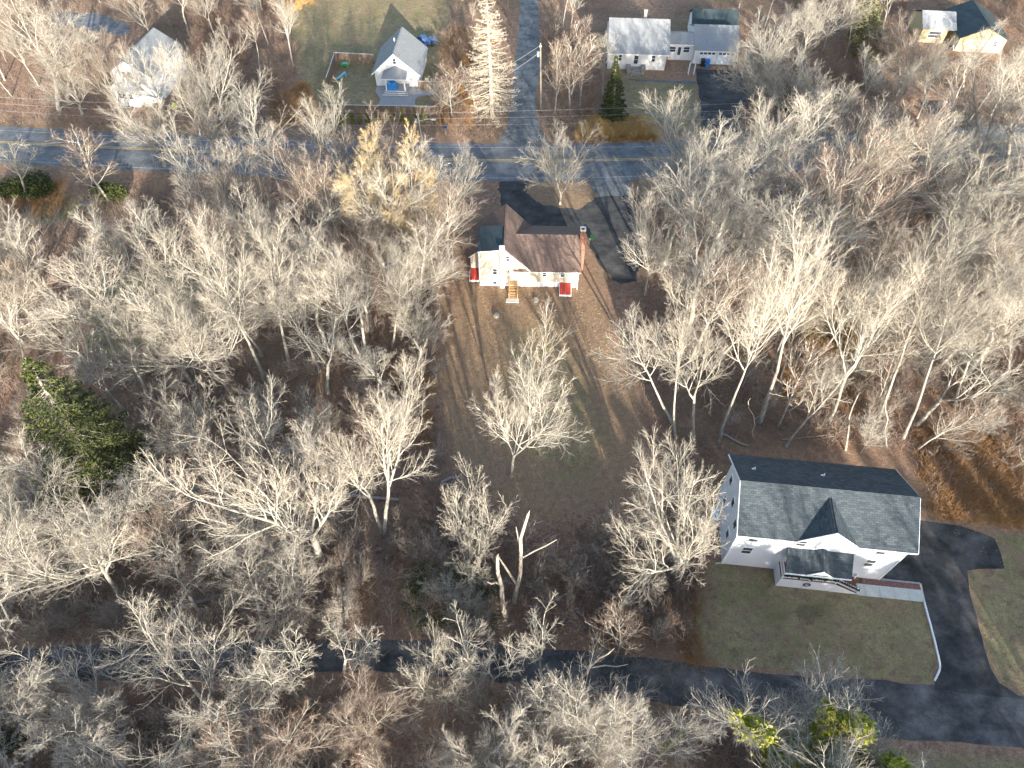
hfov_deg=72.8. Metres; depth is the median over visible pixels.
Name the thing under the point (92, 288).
bare tree
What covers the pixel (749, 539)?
window
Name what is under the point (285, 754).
bare tree
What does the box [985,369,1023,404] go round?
bare tree
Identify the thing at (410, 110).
fence
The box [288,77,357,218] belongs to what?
bare tree
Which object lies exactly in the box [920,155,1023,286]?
bare tree
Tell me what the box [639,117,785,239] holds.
bare tree
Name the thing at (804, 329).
bare tree
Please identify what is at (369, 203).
bare tree
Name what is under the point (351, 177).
bare tree
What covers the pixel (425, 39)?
pickup truck
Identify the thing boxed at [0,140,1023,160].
yellow road marking
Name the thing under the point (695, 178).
bare tree
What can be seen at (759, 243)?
bare tree
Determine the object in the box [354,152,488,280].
bare tree
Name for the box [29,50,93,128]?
bare tree
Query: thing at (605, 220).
driveway
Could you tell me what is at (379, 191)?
bare tree
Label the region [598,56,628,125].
spruce tree
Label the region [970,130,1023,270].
bare tree
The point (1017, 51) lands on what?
bare tree
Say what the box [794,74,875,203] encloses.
bare tree
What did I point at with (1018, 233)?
bare tree
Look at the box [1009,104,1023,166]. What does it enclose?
bare tree
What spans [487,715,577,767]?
bare tree
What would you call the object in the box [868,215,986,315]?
bare tree
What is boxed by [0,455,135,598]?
bare tree
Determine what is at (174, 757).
bare tree
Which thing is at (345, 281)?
bare tree
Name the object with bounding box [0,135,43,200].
bare tree
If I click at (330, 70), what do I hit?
fence
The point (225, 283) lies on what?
bare tree
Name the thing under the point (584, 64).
bare tree
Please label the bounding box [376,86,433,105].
path
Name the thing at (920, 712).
road
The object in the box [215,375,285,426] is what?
bare tree
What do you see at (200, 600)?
fallen log
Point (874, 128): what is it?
bare tree
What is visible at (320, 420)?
bare tree
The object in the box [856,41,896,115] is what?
bare tree
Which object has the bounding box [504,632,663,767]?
bare tree
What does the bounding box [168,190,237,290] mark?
bare tree
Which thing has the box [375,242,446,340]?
bare tree
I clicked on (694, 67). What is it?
garden arch
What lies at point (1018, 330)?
bare tree
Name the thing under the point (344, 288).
bare tree
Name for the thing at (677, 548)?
bare tree
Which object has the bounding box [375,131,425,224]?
bare tree
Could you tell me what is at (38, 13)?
bare tree
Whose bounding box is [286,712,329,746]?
bare tree
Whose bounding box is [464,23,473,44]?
bare tree
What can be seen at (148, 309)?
bare tree
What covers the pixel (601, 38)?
bare tree
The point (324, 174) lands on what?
bare tree
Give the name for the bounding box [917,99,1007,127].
driveway
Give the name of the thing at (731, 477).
window
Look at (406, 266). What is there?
bare tree
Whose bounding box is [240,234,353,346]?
bare tree
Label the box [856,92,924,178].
bare tree
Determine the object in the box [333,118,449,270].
bare tree
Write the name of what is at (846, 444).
broken tree
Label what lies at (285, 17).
bare tree
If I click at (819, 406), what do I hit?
bare tree
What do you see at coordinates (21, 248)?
bare tree
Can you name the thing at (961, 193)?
bare tree
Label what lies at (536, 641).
bare tree
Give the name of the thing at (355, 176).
white road marking
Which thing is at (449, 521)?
bare tree
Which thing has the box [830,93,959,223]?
bare tree
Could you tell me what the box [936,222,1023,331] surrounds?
bare tree
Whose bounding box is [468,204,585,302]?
house
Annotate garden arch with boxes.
[688,60,695,74]
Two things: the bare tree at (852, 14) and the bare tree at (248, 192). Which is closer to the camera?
the bare tree at (248, 192)
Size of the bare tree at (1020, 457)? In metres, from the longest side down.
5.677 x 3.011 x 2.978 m
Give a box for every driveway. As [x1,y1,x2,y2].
[49,11,129,36]
[498,181,644,283]
[695,68,750,136]
[882,521,1021,698]
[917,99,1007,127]
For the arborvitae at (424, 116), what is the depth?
104.61 m
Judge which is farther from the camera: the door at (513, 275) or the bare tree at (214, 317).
the door at (513, 275)
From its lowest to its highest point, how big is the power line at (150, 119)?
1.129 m
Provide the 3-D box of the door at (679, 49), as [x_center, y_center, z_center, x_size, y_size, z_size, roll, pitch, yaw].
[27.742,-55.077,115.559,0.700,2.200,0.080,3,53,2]
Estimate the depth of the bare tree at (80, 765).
50.32 m
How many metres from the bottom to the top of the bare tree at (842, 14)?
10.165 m
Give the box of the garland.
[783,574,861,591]
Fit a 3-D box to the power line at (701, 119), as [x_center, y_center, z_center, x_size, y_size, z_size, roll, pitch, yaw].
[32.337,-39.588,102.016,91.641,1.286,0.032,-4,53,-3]
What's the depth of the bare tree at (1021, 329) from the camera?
64.94 m
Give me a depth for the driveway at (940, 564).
61.28 m
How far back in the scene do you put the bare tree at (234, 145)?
82.53 m
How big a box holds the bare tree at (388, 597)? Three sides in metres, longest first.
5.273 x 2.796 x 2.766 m
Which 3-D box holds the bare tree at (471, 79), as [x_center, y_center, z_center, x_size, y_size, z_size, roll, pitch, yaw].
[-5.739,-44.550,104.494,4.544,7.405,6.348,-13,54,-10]
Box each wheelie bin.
[700,58,705,66]
[705,59,709,66]
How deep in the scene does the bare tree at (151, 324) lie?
62.63 m
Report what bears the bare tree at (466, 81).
on the ground at (326, 30)
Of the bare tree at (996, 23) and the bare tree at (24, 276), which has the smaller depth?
the bare tree at (24, 276)
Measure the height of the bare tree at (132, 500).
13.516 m
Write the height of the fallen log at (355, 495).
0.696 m
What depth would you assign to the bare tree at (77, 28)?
108.83 m
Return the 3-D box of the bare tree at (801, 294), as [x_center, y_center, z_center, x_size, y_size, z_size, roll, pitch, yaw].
[24.716,-5.281,62.418,9.234,27.064,7.656,-31,57,-19]
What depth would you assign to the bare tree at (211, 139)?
92.62 m
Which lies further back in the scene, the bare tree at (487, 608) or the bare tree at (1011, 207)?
the bare tree at (1011, 207)
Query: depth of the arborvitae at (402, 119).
104.46 m
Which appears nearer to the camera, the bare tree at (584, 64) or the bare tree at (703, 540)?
the bare tree at (703, 540)
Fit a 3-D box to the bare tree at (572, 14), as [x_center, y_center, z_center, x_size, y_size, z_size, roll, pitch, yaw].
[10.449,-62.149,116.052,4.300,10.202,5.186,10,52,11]
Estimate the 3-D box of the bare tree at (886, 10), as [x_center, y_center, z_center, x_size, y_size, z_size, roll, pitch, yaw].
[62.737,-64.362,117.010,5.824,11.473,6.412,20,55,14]
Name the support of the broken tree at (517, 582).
on the ground at (326, 30)
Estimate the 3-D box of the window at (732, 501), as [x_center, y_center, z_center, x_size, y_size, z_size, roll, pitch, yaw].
[19.326,10.379,60.794,0.068,1.200,0.850,5,53,4]
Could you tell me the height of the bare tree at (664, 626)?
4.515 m
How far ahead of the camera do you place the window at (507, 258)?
80.81 m
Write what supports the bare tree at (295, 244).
on the ground at (326, 30)
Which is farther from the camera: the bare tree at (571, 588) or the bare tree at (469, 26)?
the bare tree at (469, 26)
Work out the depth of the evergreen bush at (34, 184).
93.42 m
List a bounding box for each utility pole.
[415,111,435,144]
[537,43,541,110]
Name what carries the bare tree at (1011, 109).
on the ground at (326, 30)
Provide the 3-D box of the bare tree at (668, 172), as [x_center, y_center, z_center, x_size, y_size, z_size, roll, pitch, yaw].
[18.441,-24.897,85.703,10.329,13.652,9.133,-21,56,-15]
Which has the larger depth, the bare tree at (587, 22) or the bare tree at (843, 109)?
the bare tree at (587, 22)
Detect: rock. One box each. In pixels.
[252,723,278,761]
[493,312,499,318]
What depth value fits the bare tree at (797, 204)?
76.01 m
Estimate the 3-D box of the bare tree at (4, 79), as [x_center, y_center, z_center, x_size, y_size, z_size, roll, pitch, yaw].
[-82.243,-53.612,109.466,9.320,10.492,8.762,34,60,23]
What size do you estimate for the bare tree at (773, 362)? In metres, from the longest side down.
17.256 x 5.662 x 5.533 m
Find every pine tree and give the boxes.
[780,65,819,117]
[842,0,896,63]
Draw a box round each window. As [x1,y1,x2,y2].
[492,268,497,274]
[505,255,509,261]
[559,273,565,277]
[633,55,638,63]
[670,46,675,51]
[683,47,689,52]
[722,493,726,506]
[725,527,729,540]
[729,474,732,487]
[730,496,734,509]
[732,517,736,531]
[739,547,754,554]
[747,538,759,542]
[794,541,808,546]
[833,544,848,550]
[861,559,878,566]
[873,551,886,554]
[927,31,942,37]
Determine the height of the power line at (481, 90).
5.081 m
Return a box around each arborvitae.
[337,111,342,123]
[349,112,354,124]
[357,110,362,123]
[365,110,369,122]
[372,111,376,123]
[385,107,391,123]
[392,110,397,123]
[400,108,404,123]
[407,113,411,124]
[422,111,426,122]
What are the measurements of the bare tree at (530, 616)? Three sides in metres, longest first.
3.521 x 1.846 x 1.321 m
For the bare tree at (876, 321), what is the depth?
58.12 m
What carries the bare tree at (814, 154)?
on the ground at (326, 30)
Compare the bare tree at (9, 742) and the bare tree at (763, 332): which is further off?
the bare tree at (763, 332)
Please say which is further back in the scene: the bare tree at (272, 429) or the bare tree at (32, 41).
the bare tree at (32, 41)
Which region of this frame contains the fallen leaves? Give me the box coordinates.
[0,0,1023,767]
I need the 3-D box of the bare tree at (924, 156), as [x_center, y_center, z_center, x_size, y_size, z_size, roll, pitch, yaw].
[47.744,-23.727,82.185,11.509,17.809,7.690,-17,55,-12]
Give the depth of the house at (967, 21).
118.22 m
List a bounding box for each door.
[510,268,517,280]
[676,46,681,58]
[697,52,715,63]
[716,52,734,64]
[968,40,989,48]
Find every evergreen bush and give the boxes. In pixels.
[0,169,55,200]
[0,180,21,199]
[0,715,26,757]
[86,180,128,202]
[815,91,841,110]
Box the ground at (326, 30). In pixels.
[0,0,1023,767]
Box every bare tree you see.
[0,0,87,110]
[0,13,15,80]
[0,20,38,86]
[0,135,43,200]
[0,196,52,302]
[0,213,70,313]
[0,241,61,345]
[0,242,60,346]
[0,279,62,368]
[0,293,90,365]
[0,426,85,526]
[0,454,19,518]
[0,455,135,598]
[0,458,49,554]
[0,477,48,601]
[0,482,55,592]
[0,484,152,607]
[0,495,84,631]
[0,565,38,640]
[0,631,152,741]
[0,644,63,743]
[0,654,83,725]
[0,723,19,761]
[0,749,30,767]
[8,0,78,65]
[13,687,134,767]
[18,229,133,376]
[21,9,113,103]
[27,323,132,419]
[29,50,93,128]
[43,123,122,200]
[50,712,121,767]
[55,25,133,117]
[57,249,250,402]
[64,22,97,71]
[69,194,154,307]
[78,290,169,395]
[92,538,215,692]
[94,459,189,535]
[96,86,176,180]
[101,0,151,31]
[101,725,201,767]
[102,468,218,583]
[106,38,189,111]
[108,582,316,767]
[111,695,221,767]
[112,263,207,363]
[113,200,198,335]
[114,414,244,548]
[128,370,357,572]
[133,365,223,459]
[135,288,235,397]
[145,103,241,250]
[154,0,170,23]
[154,248,283,375]
[157,32,240,135]
[161,206,270,383]
[162,144,250,269]
[165,16,272,162]
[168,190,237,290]
[170,156,248,247]
[170,687,336,767]
[172,0,189,33]
[176,264,263,356]
[177,204,247,309]
[179,470,331,608]
[181,0,218,39]
[183,198,234,332]
[186,59,203,85]
[186,729,250,767]
[188,65,314,243]
[207,177,294,285]
[207,518,280,628]
[213,197,345,338]
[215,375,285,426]
[220,201,293,308]
[220,621,322,701]
[221,725,257,761]
[222,529,328,655]
[228,701,341,767]
[229,8,261,76]
[229,169,283,262]
[230,114,289,209]
[231,393,287,455]
[233,0,269,45]
[237,206,305,362]
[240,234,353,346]
[241,642,303,714]
[242,128,322,233]
[262,200,337,302]
[262,281,322,371]
[265,0,298,66]
[269,157,332,268]
[275,403,335,489]
[283,140,348,248]
[283,299,367,394]
[286,143,427,257]
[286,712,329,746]
[287,385,341,444]
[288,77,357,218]
[292,147,354,263]
[292,253,377,375]
[293,138,371,229]
[297,425,393,533]
[299,212,400,326]
[302,227,373,349]
[311,99,429,202]
[312,649,414,758]
[315,575,362,643]
[322,615,383,674]
[323,164,384,246]
[326,330,397,399]
[329,177,380,291]
[330,534,359,575]
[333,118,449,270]
[333,207,470,319]
[339,338,435,536]
[340,156,440,290]
[341,386,368,433]
[344,449,360,472]
[349,742,399,767]
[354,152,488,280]
[363,182,436,299]
[368,134,451,241]
[373,584,403,625]
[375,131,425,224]
[375,237,429,346]
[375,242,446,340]
[376,390,413,437]
[381,610,494,727]
[389,290,452,349]
[406,136,486,239]
[415,727,547,767]
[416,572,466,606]
[424,73,457,112]
[425,163,475,259]
[428,59,471,117]
[433,578,492,637]
[434,704,548,767]
[436,453,517,597]
[438,601,486,702]
[441,511,456,531]
[459,62,486,106]
[460,70,473,97]
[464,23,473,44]
[466,293,594,477]
[467,630,532,693]
[468,0,477,19]
[469,24,480,53]
[475,594,497,628]
[478,1,490,19]
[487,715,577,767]
[491,668,576,767]
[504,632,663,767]
[512,591,563,683]
[513,118,607,204]
[527,609,544,624]
[540,661,648,767]
[543,36,569,112]
[544,4,562,40]
[547,29,588,114]
[551,62,567,89]
[561,0,567,27]
[563,580,577,602]
[564,0,581,41]
[564,20,609,107]
[579,14,592,39]
[581,593,653,661]
[582,676,726,767]
[588,301,675,425]
[588,541,606,560]
[590,29,624,96]
[603,427,729,622]
[616,562,631,586]
[618,182,698,295]
[631,274,715,438]
[633,137,706,219]
[636,85,751,199]
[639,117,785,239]
[643,143,763,338]
[647,316,736,438]
[647,617,678,647]
[652,167,719,272]
[656,253,724,363]
[665,113,762,240]
[669,461,724,589]
[678,177,773,278]
[679,147,835,285]
[680,187,881,315]
[680,248,769,388]
[692,122,751,208]
[702,138,749,259]
[709,280,785,371]
[710,183,844,323]
[713,29,797,117]
[717,142,786,259]
[717,229,817,443]
[726,6,827,125]
[731,87,824,233]
[733,180,818,284]
[734,348,763,387]
[739,189,960,370]
[745,85,839,212]
[748,147,826,254]
[755,185,859,423]
[762,0,780,31]
[766,334,834,427]
[768,2,800,52]
[769,263,842,400]
[770,263,828,370]
[771,125,942,287]
[773,125,929,268]
[774,2,812,48]
[776,46,838,122]
[778,84,872,225]
[784,357,878,447]
[794,0,840,68]
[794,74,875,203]
[794,210,871,305]
[797,0,879,49]
[799,0,823,54]
[801,354,853,392]
[806,255,933,425]
[811,244,906,367]
[813,101,916,238]
[827,217,967,345]
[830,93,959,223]
[836,148,910,278]
[840,0,877,57]
[847,114,1023,250]
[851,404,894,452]
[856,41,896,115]
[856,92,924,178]
[859,107,1023,249]
[863,57,932,127]
[866,6,916,72]
[866,243,1023,372]
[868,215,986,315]
[868,303,918,416]
[876,270,1023,384]
[877,214,966,422]
[880,0,896,28]
[887,111,980,234]
[888,29,955,95]
[896,42,949,94]
[898,195,1001,352]
[901,258,1008,439]
[902,213,1013,329]
[910,46,1023,174]
[913,327,1023,426]
[914,34,975,118]
[916,400,1000,450]
[918,363,945,391]
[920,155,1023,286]
[920,204,1023,310]
[924,170,996,256]
[931,252,1023,374]
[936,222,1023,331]
[938,230,1023,381]
[942,273,1023,404]
[944,120,1018,234]
[950,18,1015,87]
[951,31,997,103]
[952,219,1023,304]
[965,58,1023,179]
[966,390,1011,436]
[968,123,1023,230]
[969,59,1023,119]
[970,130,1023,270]
[974,230,1023,357]
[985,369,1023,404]
[986,44,1023,98]
[987,167,1023,234]
[991,39,1023,115]
[995,239,1023,316]
[1008,389,1023,432]
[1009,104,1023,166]
[1011,258,1023,342]
[1014,447,1023,467]
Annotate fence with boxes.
[325,53,335,87]
[330,104,437,114]
[333,52,374,63]
[418,81,436,89]
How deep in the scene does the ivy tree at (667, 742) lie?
48.87 m
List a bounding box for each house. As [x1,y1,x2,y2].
[107,28,187,106]
[371,27,427,96]
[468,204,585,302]
[606,8,739,75]
[716,454,920,593]
[909,0,1009,52]
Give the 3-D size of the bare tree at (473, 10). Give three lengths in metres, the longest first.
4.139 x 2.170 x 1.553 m
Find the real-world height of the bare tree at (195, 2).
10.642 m
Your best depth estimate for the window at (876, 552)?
57.88 m
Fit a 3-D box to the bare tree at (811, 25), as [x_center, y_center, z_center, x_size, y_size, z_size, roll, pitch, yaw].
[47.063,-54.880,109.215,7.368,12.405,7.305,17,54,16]
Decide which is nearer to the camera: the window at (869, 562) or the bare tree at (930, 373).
the window at (869, 562)
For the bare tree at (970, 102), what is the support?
on the ground at (326, 30)
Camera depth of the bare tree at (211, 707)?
49.20 m
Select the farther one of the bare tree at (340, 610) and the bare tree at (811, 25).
the bare tree at (811, 25)
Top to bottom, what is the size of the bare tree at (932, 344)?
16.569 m
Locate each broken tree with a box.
[363,225,389,273]
[487,554,508,618]
[499,511,555,604]
[546,663,559,688]
[578,648,627,686]
[748,398,764,438]
[844,392,860,450]
[884,396,889,444]
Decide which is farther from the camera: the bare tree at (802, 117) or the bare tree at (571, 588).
the bare tree at (802, 117)
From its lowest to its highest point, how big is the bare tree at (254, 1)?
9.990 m
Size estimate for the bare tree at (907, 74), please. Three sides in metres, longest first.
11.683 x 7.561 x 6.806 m
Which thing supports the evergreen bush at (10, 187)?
on the ground at (326, 30)
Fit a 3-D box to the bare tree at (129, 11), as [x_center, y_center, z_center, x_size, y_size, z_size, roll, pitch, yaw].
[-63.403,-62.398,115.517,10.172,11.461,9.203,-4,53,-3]
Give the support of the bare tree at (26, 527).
on the ground at (326, 30)
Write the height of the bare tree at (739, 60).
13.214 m
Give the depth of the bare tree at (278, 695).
47.86 m
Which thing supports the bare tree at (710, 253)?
on the ground at (326, 30)
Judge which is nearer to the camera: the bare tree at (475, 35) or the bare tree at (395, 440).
the bare tree at (395, 440)
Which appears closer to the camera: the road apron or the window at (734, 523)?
the window at (734, 523)
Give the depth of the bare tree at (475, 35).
115.21 m
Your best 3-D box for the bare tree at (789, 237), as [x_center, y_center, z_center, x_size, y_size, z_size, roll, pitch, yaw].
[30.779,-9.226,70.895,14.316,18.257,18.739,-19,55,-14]
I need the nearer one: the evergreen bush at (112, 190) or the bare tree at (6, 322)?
the bare tree at (6, 322)
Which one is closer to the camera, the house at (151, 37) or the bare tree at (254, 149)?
the bare tree at (254, 149)
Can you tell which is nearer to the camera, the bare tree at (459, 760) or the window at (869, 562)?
the bare tree at (459, 760)
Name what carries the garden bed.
on the ground at (326, 30)
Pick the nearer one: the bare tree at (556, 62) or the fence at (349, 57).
the bare tree at (556, 62)
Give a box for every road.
[0,124,1023,180]
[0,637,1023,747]
[498,0,547,143]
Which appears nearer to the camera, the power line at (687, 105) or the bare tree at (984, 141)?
the bare tree at (984, 141)
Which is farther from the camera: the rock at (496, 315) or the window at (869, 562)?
the rock at (496, 315)
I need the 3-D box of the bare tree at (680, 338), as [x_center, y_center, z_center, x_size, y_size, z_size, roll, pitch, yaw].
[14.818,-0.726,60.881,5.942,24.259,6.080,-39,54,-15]
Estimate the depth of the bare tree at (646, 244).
76.81 m
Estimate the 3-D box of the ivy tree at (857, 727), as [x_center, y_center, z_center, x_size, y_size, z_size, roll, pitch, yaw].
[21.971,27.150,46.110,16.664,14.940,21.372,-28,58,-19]
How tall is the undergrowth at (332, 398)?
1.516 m
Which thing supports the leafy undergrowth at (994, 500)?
on the ground at (326, 30)
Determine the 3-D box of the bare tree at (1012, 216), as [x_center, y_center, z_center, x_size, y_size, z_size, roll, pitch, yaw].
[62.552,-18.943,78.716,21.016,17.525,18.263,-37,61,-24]
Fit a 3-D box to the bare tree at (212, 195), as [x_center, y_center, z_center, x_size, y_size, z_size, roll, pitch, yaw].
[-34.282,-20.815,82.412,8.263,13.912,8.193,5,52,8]
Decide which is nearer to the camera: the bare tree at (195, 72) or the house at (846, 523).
the house at (846, 523)
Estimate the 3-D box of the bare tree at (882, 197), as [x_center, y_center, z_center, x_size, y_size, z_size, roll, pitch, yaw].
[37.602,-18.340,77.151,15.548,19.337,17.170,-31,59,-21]
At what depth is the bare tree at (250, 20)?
106.87 m
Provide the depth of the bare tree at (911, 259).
58.16 m
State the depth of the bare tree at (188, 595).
52.99 m
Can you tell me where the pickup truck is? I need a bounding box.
[416,34,436,46]
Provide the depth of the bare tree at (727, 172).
79.09 m
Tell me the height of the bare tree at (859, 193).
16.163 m
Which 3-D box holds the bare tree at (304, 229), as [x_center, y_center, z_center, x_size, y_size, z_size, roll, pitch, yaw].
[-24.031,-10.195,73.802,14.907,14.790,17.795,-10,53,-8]
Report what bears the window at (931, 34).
in the house at (967, 21)
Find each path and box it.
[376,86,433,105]
[629,79,696,83]
[856,583,925,601]
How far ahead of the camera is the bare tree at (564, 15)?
121.69 m
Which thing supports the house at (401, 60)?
on the ground at (326, 30)
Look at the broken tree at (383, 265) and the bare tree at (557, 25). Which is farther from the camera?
the bare tree at (557, 25)
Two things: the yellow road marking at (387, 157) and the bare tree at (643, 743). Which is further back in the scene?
the yellow road marking at (387, 157)
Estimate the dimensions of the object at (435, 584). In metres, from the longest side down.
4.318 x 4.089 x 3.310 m
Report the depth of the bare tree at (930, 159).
79.21 m
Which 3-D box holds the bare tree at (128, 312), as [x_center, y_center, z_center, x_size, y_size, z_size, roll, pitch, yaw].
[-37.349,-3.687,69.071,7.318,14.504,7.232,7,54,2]
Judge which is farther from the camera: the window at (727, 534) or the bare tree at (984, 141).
the bare tree at (984, 141)
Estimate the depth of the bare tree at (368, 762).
49.24 m
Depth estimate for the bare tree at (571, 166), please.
89.19 m
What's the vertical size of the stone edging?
0.200 m
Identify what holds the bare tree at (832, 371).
on the ground at (326, 30)
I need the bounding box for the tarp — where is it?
[387,80,397,89]
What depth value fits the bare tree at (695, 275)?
69.74 m
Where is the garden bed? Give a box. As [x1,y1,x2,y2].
[861,578,920,589]
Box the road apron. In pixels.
[589,179,630,196]
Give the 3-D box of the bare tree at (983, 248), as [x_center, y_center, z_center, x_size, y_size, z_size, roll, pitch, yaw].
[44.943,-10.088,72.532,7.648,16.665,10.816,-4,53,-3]
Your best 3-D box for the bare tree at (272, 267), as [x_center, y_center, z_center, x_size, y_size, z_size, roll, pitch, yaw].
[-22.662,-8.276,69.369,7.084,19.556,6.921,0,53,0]
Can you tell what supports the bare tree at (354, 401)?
on the ground at (326, 30)
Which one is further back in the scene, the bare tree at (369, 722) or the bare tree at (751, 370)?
the bare tree at (751, 370)
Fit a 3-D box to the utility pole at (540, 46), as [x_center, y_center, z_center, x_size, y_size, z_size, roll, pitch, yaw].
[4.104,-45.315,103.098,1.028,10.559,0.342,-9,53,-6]
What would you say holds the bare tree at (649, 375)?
on the ground at (326, 30)
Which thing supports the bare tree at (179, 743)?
on the ground at (326, 30)
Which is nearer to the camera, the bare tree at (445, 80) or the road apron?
the road apron
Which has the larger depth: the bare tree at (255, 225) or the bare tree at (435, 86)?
the bare tree at (435, 86)
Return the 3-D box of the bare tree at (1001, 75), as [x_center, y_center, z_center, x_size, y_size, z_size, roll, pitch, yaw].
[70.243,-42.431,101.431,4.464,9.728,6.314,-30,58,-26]
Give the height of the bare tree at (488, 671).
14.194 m
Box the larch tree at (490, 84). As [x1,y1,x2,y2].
[462,0,521,126]
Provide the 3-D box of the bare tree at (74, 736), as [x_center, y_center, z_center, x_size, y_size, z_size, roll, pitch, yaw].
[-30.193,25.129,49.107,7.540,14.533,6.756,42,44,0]
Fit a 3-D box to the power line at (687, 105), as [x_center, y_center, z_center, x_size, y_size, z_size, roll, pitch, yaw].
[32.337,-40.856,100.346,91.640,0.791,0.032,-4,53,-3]
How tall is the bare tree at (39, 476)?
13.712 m
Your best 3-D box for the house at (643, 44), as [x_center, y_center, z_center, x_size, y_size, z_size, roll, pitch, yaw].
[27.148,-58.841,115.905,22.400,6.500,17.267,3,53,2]
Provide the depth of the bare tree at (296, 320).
69.14 m
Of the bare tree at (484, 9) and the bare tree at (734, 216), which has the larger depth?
the bare tree at (484, 9)
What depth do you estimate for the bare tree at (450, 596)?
57.64 m
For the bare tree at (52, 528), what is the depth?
56.38 m
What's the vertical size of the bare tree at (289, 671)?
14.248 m
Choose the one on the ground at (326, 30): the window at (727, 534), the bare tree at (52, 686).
the bare tree at (52, 686)
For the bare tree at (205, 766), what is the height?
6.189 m
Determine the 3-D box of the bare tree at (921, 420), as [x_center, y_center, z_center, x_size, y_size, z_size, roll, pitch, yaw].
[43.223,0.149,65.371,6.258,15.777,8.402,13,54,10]
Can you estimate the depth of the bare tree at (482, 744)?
46.16 m
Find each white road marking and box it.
[0,158,998,177]
[3,128,1019,147]
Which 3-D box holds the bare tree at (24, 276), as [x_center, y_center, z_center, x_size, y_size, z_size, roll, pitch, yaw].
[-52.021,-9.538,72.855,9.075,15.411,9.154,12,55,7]
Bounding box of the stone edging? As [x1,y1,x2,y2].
[923,602,940,680]
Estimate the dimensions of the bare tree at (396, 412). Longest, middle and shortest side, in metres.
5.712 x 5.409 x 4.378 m
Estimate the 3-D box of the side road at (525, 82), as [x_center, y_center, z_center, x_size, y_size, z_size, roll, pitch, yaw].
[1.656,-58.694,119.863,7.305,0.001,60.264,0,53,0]
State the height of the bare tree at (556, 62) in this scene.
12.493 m
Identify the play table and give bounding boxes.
[341,61,348,66]
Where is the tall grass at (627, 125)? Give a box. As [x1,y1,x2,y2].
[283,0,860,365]
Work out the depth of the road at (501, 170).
100.50 m
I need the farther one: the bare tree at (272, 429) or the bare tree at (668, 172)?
the bare tree at (668, 172)
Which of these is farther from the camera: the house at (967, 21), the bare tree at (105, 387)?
the house at (967, 21)
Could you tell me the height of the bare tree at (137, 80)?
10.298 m
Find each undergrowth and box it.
[0,0,1023,767]
[0,24,1023,672]
[178,0,1023,686]
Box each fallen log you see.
[179,592,227,607]
[308,489,398,500]
[441,472,460,482]
[442,479,459,487]
[723,433,748,446]
[781,430,829,439]
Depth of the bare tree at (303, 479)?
63.38 m
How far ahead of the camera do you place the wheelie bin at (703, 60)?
114.58 m
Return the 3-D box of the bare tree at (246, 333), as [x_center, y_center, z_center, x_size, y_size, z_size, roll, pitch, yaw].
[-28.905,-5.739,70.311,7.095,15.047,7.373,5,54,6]
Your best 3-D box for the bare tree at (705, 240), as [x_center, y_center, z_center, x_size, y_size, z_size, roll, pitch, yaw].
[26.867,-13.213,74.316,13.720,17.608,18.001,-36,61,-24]
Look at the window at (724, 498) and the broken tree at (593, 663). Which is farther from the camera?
the window at (724, 498)
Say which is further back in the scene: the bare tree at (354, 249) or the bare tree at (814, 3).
the bare tree at (814, 3)
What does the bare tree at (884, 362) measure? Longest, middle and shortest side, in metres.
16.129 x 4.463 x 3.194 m
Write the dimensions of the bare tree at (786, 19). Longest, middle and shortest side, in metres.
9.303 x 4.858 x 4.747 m
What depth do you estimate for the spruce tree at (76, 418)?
60.38 m
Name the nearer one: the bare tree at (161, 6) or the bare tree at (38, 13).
the bare tree at (38, 13)
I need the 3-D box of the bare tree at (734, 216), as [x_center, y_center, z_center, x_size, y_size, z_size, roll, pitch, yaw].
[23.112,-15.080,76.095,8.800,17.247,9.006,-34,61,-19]
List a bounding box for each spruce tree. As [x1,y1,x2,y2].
[19,357,165,527]
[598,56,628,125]
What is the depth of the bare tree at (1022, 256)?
72.29 m
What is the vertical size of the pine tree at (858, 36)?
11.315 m
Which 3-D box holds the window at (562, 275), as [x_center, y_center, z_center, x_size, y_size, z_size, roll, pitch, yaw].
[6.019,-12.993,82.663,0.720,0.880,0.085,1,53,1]
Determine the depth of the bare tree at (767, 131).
78.33 m
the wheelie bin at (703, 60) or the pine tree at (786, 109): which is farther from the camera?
the wheelie bin at (703, 60)
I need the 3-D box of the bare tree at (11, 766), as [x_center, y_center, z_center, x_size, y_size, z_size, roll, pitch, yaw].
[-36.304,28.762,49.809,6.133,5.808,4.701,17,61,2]
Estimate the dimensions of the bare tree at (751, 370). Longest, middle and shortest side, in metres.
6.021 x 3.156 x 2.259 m
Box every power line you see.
[0,103,393,118]
[3,97,380,112]
[11,111,319,124]
[420,52,539,118]
[438,96,975,118]
[453,88,1010,112]
[505,99,1016,124]
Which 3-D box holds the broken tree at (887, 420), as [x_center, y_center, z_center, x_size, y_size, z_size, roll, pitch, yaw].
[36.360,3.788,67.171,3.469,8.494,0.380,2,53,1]
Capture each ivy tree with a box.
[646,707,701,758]
[683,641,946,767]
[747,651,892,767]
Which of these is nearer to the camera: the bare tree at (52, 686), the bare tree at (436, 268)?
the bare tree at (52, 686)
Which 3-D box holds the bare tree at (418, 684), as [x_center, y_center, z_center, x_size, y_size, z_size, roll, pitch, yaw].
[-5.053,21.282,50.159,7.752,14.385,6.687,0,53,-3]

